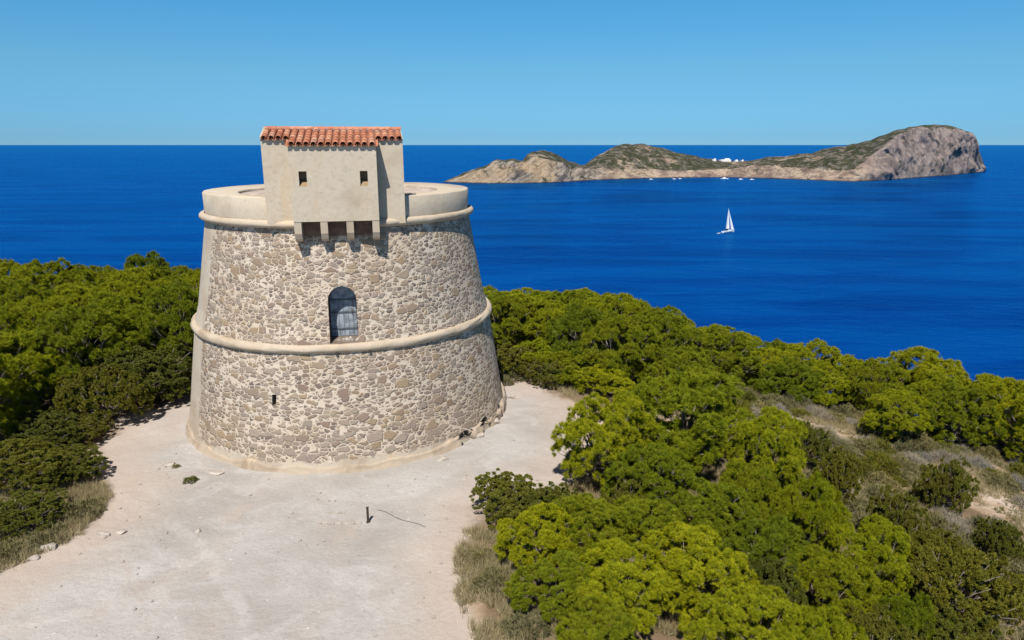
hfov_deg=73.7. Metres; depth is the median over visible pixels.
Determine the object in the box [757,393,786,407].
shrub
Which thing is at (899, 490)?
shrub
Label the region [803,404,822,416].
shrub
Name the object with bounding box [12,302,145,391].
pine tree
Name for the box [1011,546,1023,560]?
shrub
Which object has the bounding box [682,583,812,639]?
pine tree
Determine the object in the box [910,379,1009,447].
pine tree
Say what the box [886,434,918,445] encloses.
shrub
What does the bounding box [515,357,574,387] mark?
juniper
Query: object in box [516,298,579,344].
pine tree
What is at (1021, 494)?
shrub
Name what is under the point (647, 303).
pine tree
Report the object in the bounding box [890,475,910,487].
shrub
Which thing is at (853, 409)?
shrub
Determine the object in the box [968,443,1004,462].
shrub
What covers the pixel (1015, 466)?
shrub
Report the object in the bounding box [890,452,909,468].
shrub
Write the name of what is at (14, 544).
shrub
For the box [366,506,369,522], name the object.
iron post
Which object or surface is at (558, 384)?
shrub
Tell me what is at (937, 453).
shrub
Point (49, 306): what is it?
pine tree
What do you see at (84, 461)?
juniper
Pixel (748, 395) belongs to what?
shrub
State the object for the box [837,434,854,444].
shrub
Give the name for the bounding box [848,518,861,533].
shrub
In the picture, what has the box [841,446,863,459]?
shrub
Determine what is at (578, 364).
pine tree
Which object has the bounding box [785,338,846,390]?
pine tree
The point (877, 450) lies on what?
shrub
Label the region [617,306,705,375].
pine tree
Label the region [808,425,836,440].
shrub
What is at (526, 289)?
pine tree
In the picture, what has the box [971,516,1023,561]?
juniper
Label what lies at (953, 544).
juniper
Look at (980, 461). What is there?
shrub
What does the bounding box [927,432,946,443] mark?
shrub
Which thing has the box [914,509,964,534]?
shrub
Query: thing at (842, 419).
shrub
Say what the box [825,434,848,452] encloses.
shrub
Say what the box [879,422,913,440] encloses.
shrub
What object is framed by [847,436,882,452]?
shrub
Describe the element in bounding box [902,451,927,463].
shrub
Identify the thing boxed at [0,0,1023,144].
sky
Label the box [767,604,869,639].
pine tree
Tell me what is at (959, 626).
juniper
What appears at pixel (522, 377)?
shrub
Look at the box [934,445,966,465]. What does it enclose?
shrub
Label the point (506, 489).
juniper
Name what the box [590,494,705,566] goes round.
pine tree
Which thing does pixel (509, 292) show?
pine tree
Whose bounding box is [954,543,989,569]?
shrub
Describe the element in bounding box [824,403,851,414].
shrub
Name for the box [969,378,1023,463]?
pine tree
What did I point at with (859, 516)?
shrub
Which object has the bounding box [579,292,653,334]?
pine tree
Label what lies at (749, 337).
pine tree
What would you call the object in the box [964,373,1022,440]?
pine tree
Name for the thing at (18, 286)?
pine tree
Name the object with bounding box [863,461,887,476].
shrub
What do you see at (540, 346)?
pine tree
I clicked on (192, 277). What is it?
pine tree
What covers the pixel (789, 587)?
juniper
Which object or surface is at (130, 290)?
pine tree
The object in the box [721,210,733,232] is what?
sailing yacht
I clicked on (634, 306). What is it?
pine tree
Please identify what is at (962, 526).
shrub
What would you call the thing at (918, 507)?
shrub
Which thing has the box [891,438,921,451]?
shrub
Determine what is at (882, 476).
shrub
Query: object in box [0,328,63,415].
pine tree
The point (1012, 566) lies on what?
shrub
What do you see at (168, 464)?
rock
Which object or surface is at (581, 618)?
pine tree
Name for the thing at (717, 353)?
pine tree
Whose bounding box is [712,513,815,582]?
pine tree
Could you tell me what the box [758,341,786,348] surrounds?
pine tree
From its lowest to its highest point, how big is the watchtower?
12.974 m
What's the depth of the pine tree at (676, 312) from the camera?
42.18 m
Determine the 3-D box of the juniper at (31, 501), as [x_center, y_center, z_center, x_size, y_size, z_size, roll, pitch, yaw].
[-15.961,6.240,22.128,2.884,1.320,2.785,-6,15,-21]
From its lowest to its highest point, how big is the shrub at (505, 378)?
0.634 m
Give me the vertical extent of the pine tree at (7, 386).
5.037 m
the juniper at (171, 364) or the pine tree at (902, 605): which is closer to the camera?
the pine tree at (902, 605)
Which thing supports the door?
in the watchtower
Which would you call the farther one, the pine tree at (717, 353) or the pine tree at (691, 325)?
the pine tree at (691, 325)
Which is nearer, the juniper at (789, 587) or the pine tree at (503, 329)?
the juniper at (789, 587)
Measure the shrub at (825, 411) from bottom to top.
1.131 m
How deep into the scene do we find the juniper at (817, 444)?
29.25 m
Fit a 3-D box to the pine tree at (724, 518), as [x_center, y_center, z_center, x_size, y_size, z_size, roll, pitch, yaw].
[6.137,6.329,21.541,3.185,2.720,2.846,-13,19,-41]
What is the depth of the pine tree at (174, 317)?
34.91 m
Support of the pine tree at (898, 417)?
on the ground at (212, 582)
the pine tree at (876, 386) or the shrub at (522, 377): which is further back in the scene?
the pine tree at (876, 386)
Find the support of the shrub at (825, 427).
on the ground at (212, 582)
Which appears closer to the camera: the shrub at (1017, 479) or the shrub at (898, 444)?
the shrub at (1017, 479)
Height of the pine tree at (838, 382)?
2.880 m
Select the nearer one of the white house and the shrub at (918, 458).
the shrub at (918, 458)
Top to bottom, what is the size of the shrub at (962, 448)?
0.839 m
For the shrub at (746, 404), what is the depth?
35.03 m
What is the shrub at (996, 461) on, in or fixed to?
on the ground at (212, 582)
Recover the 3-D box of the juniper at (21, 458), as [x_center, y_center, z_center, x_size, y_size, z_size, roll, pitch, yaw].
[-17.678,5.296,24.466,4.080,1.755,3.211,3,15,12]
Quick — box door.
[330,286,357,335]
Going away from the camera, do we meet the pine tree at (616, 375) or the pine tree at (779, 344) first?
the pine tree at (616, 375)
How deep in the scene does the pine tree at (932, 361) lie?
42.48 m
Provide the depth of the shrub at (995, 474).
32.26 m
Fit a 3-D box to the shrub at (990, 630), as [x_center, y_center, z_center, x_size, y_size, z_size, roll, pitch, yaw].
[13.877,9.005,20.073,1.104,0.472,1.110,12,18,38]
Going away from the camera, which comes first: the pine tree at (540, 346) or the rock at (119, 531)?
the rock at (119, 531)
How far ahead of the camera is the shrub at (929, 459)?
34.03 m
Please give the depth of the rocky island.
1531.81 m
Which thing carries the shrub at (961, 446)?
on the ground at (212, 582)
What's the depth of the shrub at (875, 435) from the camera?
35.72 m
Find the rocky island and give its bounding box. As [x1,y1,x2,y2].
[444,124,985,183]
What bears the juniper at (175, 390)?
on the ground at (212, 582)
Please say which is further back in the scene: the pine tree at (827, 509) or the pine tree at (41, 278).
the pine tree at (41, 278)
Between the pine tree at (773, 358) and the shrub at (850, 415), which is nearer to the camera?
the shrub at (850, 415)
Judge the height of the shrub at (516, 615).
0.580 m
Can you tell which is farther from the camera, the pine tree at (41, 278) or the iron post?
the pine tree at (41, 278)
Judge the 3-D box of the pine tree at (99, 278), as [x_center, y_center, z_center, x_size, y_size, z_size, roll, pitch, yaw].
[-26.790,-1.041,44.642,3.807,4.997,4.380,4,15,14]
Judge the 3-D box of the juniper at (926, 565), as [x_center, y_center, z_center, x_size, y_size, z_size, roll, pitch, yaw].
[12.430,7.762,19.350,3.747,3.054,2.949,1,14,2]
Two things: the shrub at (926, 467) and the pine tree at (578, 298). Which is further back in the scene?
the pine tree at (578, 298)
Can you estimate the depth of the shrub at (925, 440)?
35.35 m
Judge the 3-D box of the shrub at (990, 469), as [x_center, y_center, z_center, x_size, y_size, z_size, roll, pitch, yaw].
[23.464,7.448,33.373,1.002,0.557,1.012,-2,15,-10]
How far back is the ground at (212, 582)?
21.14 m
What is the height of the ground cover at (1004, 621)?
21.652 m
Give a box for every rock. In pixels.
[27,554,39,560]
[38,543,56,551]
[96,530,109,536]
[115,529,126,534]
[162,462,174,465]
[203,470,223,475]
[434,455,447,461]
[507,394,515,398]
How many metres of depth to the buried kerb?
22.36 m
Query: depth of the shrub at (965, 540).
25.08 m
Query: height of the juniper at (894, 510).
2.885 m
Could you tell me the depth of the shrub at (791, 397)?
39.45 m
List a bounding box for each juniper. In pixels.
[0,407,83,459]
[0,436,73,493]
[0,484,68,541]
[30,441,108,491]
[52,363,154,421]
[54,413,113,445]
[81,340,192,405]
[144,358,192,401]
[469,468,543,528]
[495,343,545,376]
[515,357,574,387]
[517,481,580,529]
[596,475,649,525]
[741,556,808,638]
[787,421,831,464]
[812,445,863,503]
[836,603,919,639]
[865,484,930,549]
[880,533,1023,635]
[895,604,1014,639]
[912,458,980,514]
[913,527,964,588]
[960,552,1000,601]
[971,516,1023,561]
[981,577,1023,625]
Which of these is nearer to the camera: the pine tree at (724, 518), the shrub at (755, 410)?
the pine tree at (724, 518)
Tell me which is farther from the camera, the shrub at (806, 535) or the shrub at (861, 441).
the shrub at (861, 441)
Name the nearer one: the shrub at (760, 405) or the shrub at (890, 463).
the shrub at (890, 463)
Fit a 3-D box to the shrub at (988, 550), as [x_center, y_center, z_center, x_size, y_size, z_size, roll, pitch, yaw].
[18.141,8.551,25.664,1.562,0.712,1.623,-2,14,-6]
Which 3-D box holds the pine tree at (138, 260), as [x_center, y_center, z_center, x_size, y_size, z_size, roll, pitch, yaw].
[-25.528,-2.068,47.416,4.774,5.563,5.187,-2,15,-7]
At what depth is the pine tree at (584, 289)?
47.79 m
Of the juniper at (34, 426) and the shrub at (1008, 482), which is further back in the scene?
the shrub at (1008, 482)
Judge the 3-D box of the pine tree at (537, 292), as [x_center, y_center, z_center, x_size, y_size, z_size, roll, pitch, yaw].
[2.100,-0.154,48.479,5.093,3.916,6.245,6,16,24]
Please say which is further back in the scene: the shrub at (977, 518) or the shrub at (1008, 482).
the shrub at (1008, 482)
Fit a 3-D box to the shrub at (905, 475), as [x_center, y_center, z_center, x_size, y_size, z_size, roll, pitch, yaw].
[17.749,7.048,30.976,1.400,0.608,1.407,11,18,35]
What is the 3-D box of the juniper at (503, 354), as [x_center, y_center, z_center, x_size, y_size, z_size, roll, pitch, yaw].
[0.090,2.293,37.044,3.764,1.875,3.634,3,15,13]
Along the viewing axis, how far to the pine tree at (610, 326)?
35.54 m
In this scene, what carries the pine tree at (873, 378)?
on the ground at (212, 582)
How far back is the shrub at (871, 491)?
27.94 m
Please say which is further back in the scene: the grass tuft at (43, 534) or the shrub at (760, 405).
the shrub at (760, 405)
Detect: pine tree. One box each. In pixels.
[0,258,36,285]
[0,263,65,302]
[0,278,60,305]
[0,304,63,398]
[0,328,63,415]
[0,353,23,436]
[1,295,83,351]
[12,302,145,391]
[24,257,72,288]
[43,282,107,310]
[53,263,103,285]
[63,265,117,306]
[66,291,168,361]
[94,280,159,340]
[97,264,171,301]
[123,250,171,284]
[129,277,198,362]
[143,285,199,353]
[150,265,200,290]
[170,269,200,305]
[483,284,504,296]
[489,290,515,309]
[489,290,546,348]
[492,293,569,341]
[492,502,573,566]
[501,287,533,295]
[503,548,598,621]
[506,339,566,369]
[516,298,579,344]
[524,290,565,303]
[538,492,630,566]
[541,289,607,340]
[542,302,627,360]
[549,349,595,384]
[549,389,659,486]
[554,590,642,639]
[560,287,602,303]
[565,363,635,394]
[575,537,677,633]
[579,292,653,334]
[579,292,660,347]
[579,309,662,384]
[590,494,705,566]
[599,442,697,527]
[614,293,651,305]
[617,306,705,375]
[620,365,756,479]
[637,347,716,399]
[640,309,700,363]
[641,520,761,631]
[649,304,687,325]
[675,477,761,565]
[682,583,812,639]
[685,320,705,331]
[690,325,764,377]
[692,336,744,370]
[700,323,745,346]
[712,460,792,521]
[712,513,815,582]
[719,405,807,499]
[720,331,762,377]
[742,347,805,393]
[744,354,829,400]
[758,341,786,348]
[761,338,807,365]
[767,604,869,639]
[773,470,852,551]
[783,359,861,406]
[784,544,880,627]
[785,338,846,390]
[810,512,917,612]
[828,354,878,391]
[829,371,889,406]
[843,358,919,409]
[847,357,907,379]
[857,388,933,439]
[873,592,954,639]
[887,346,969,408]
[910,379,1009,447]
[912,370,968,428]
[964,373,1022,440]
[969,373,1023,432]
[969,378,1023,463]
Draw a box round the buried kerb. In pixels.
[314,511,361,524]
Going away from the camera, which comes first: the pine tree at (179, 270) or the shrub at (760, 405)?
the shrub at (760, 405)
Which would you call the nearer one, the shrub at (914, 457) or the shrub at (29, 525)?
the shrub at (29, 525)
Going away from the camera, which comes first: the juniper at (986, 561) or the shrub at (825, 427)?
the juniper at (986, 561)
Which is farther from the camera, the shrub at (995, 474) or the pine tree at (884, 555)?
the shrub at (995, 474)
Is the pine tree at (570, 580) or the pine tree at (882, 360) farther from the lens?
the pine tree at (882, 360)
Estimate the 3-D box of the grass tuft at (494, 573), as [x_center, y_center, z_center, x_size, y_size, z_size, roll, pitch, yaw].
[-0.470,7.188,18.971,1.450,0.727,1.443,3,15,11]
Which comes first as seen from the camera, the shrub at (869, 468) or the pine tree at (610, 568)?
the pine tree at (610, 568)
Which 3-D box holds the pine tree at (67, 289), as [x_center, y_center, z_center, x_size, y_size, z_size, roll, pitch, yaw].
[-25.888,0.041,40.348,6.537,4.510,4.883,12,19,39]
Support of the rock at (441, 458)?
on the ground at (212, 582)
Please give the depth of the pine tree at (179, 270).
46.80 m
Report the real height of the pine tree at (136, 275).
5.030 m
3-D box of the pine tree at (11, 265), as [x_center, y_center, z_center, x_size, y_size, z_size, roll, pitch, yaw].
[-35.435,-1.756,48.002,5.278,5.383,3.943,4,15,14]
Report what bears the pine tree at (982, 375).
on the ground at (212, 582)
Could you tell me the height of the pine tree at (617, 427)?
3.823 m
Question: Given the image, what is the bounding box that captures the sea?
[0,145,1023,415]
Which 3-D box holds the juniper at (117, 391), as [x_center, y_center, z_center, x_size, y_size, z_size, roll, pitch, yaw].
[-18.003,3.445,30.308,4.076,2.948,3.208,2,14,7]
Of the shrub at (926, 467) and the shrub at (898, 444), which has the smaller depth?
the shrub at (926, 467)
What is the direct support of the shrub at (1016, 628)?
on the ground at (212, 582)
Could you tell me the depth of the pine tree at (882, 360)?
47.25 m
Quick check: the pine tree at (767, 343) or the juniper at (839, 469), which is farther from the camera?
the pine tree at (767, 343)
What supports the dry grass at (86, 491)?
on the ground at (212, 582)
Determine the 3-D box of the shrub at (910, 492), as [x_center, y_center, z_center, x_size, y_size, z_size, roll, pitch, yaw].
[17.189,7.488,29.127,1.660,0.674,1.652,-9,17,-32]
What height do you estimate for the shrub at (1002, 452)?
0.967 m
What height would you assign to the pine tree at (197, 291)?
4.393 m
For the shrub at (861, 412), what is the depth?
39.44 m
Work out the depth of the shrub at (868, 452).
32.84 m
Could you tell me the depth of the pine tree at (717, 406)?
26.17 m
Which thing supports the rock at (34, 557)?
on the ground at (212, 582)
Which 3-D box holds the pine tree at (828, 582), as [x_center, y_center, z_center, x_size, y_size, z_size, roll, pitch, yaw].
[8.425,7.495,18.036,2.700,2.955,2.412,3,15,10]
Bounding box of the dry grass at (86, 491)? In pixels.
[0,349,1023,639]
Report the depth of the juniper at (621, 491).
22.07 m
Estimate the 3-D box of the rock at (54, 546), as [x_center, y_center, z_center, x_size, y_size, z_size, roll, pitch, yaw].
[-14.213,6.987,20.904,0.493,0.314,0.308,-4,15,-17]
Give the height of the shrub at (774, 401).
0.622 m
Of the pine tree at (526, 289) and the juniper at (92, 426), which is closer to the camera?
the juniper at (92, 426)
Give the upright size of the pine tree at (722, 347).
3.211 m
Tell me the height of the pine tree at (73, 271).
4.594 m
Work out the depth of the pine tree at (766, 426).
24.59 m
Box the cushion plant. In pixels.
[183,475,198,483]
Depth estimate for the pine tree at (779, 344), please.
47.52 m
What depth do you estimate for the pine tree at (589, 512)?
20.00 m
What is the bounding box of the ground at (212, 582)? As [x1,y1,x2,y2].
[0,340,1023,639]
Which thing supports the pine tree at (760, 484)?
on the ground at (212, 582)
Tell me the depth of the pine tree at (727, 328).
49.66 m
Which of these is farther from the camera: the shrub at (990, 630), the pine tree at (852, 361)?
the pine tree at (852, 361)
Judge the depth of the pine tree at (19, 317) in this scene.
31.95 m
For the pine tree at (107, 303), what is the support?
on the ground at (212, 582)
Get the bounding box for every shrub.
[0,535,39,564]
[10,504,62,533]
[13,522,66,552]
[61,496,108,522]
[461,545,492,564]
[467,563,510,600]
[498,603,559,639]
[500,366,529,381]
[500,374,514,386]
[543,381,567,387]
[715,440,745,458]
[732,401,753,413]
[735,390,759,402]
[736,385,759,395]
[749,402,761,415]
[751,400,769,415]
[754,400,772,412]
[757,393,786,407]
[763,399,781,409]
[764,402,791,416]
[777,397,798,409]
[782,388,811,408]
[790,408,812,418]
[794,519,821,543]
[796,469,810,497]
[800,401,822,410]
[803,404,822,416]
[806,406,835,420]
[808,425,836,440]
[809,421,839,439]
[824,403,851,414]
[824,411,847,423]
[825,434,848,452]
[833,495,877,516]
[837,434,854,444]
[841,403,863,415]
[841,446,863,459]
[842,413,856,420]
[845,416,862,425]
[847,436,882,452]
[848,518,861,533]
[849,510,867,532]
[854,409,872,419]
[856,456,876,478]
[860,469,900,488]
[861,449,904,476]
[861,484,903,504]
[862,437,896,454]
[863,449,885,458]
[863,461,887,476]
[866,449,888,456]
[867,432,888,441]
[869,483,906,495]
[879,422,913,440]
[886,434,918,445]
[888,470,917,486]
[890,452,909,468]
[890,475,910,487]
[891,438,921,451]
[896,459,921,476]
[897,450,930,464]
[898,438,929,453]
[901,485,933,506]
[902,432,941,453]
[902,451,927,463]
[912,450,933,465]
[912,503,922,517]
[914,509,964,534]
[919,463,943,478]
[923,447,963,466]
[925,504,968,526]
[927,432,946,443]
[931,513,972,537]
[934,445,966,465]
[939,530,973,549]
[946,443,971,456]
[949,447,971,460]
[951,442,974,452]
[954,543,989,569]
[955,515,976,529]
[957,442,973,449]
[958,434,984,446]
[962,527,984,540]
[965,454,994,471]
[966,513,1017,536]
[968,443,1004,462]
[970,617,1004,639]
[974,541,1017,558]
[977,469,1023,491]
[982,467,999,474]
[985,474,1020,493]
[991,460,1005,466]
[995,555,1023,583]
[998,446,1020,459]
[1002,456,1018,462]
[1003,460,1023,475]
[1003,491,1023,511]
[1006,473,1023,491]
[1006,492,1023,502]
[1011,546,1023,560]
[1012,557,1023,565]
[1015,624,1023,632]
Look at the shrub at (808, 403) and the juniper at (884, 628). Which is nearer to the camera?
the juniper at (884, 628)
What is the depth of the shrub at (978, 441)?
38.20 m
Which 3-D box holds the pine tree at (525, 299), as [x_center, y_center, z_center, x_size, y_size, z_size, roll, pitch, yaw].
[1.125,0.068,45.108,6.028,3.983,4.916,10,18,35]
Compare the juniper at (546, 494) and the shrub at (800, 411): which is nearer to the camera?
the juniper at (546, 494)
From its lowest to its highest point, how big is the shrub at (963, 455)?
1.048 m
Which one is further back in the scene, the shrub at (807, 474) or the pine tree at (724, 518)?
the shrub at (807, 474)
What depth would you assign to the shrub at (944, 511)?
27.32 m
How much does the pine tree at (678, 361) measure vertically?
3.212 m
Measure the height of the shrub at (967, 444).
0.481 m
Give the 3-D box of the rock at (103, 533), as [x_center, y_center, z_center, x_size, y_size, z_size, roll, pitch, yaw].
[-12.999,6.805,21.721,0.518,0.182,0.215,4,15,17]
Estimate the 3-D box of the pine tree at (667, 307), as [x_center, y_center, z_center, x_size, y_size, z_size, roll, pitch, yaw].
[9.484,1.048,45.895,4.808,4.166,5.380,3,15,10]
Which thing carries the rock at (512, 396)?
on the ground at (212, 582)
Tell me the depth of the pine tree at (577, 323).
37.40 m
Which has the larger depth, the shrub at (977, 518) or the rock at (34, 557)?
the shrub at (977, 518)
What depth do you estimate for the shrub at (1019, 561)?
24.49 m
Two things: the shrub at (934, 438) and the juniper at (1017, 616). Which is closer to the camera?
the juniper at (1017, 616)
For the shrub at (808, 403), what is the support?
on the ground at (212, 582)
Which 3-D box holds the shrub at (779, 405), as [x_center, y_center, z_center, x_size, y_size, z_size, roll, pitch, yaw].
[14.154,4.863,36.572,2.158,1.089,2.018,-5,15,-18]
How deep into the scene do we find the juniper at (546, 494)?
21.77 m
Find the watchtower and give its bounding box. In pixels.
[185,126,506,473]
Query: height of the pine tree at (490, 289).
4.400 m
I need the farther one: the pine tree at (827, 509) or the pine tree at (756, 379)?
the pine tree at (756, 379)
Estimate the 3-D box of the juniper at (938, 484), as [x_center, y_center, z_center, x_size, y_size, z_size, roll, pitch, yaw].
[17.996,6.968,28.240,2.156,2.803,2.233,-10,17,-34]
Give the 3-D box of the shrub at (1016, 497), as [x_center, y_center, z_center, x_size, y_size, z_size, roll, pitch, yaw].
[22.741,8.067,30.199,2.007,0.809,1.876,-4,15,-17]
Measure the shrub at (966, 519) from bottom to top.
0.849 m
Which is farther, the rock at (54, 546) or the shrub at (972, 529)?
the shrub at (972, 529)
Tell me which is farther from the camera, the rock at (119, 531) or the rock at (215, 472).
the rock at (215, 472)
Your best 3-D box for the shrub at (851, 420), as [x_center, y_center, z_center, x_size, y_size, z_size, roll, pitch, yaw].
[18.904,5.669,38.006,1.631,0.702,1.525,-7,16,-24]
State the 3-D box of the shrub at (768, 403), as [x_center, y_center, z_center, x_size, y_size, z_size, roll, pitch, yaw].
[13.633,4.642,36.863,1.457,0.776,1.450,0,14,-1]
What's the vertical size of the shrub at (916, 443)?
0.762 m
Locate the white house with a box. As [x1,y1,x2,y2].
[719,158,730,161]
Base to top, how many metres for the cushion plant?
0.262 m
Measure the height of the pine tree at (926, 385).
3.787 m
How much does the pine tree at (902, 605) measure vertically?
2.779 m
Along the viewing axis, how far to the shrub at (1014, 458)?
35.97 m
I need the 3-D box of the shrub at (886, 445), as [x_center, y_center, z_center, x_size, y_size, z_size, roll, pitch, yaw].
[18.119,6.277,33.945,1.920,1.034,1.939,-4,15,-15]
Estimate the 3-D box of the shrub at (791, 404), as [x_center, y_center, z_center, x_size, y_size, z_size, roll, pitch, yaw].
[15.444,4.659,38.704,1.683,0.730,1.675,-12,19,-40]
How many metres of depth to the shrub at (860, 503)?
26.24 m
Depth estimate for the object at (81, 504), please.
22.73 m
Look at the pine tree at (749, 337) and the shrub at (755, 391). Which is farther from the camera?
the pine tree at (749, 337)
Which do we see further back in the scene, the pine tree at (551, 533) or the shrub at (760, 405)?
the shrub at (760, 405)
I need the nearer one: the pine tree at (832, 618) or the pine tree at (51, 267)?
the pine tree at (832, 618)
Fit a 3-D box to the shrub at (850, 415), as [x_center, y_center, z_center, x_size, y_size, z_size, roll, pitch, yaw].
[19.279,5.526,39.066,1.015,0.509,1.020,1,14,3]
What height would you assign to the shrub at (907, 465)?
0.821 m
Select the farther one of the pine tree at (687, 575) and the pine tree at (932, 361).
the pine tree at (932, 361)
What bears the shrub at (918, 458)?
on the ground at (212, 582)
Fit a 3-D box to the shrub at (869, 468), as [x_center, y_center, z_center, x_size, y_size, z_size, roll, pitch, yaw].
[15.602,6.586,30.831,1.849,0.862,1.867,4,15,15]
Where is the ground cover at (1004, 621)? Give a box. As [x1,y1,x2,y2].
[0,335,1023,639]
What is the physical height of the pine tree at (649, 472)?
3.200 m
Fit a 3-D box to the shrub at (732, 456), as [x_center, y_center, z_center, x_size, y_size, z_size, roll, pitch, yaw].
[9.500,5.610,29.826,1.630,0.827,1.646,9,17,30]

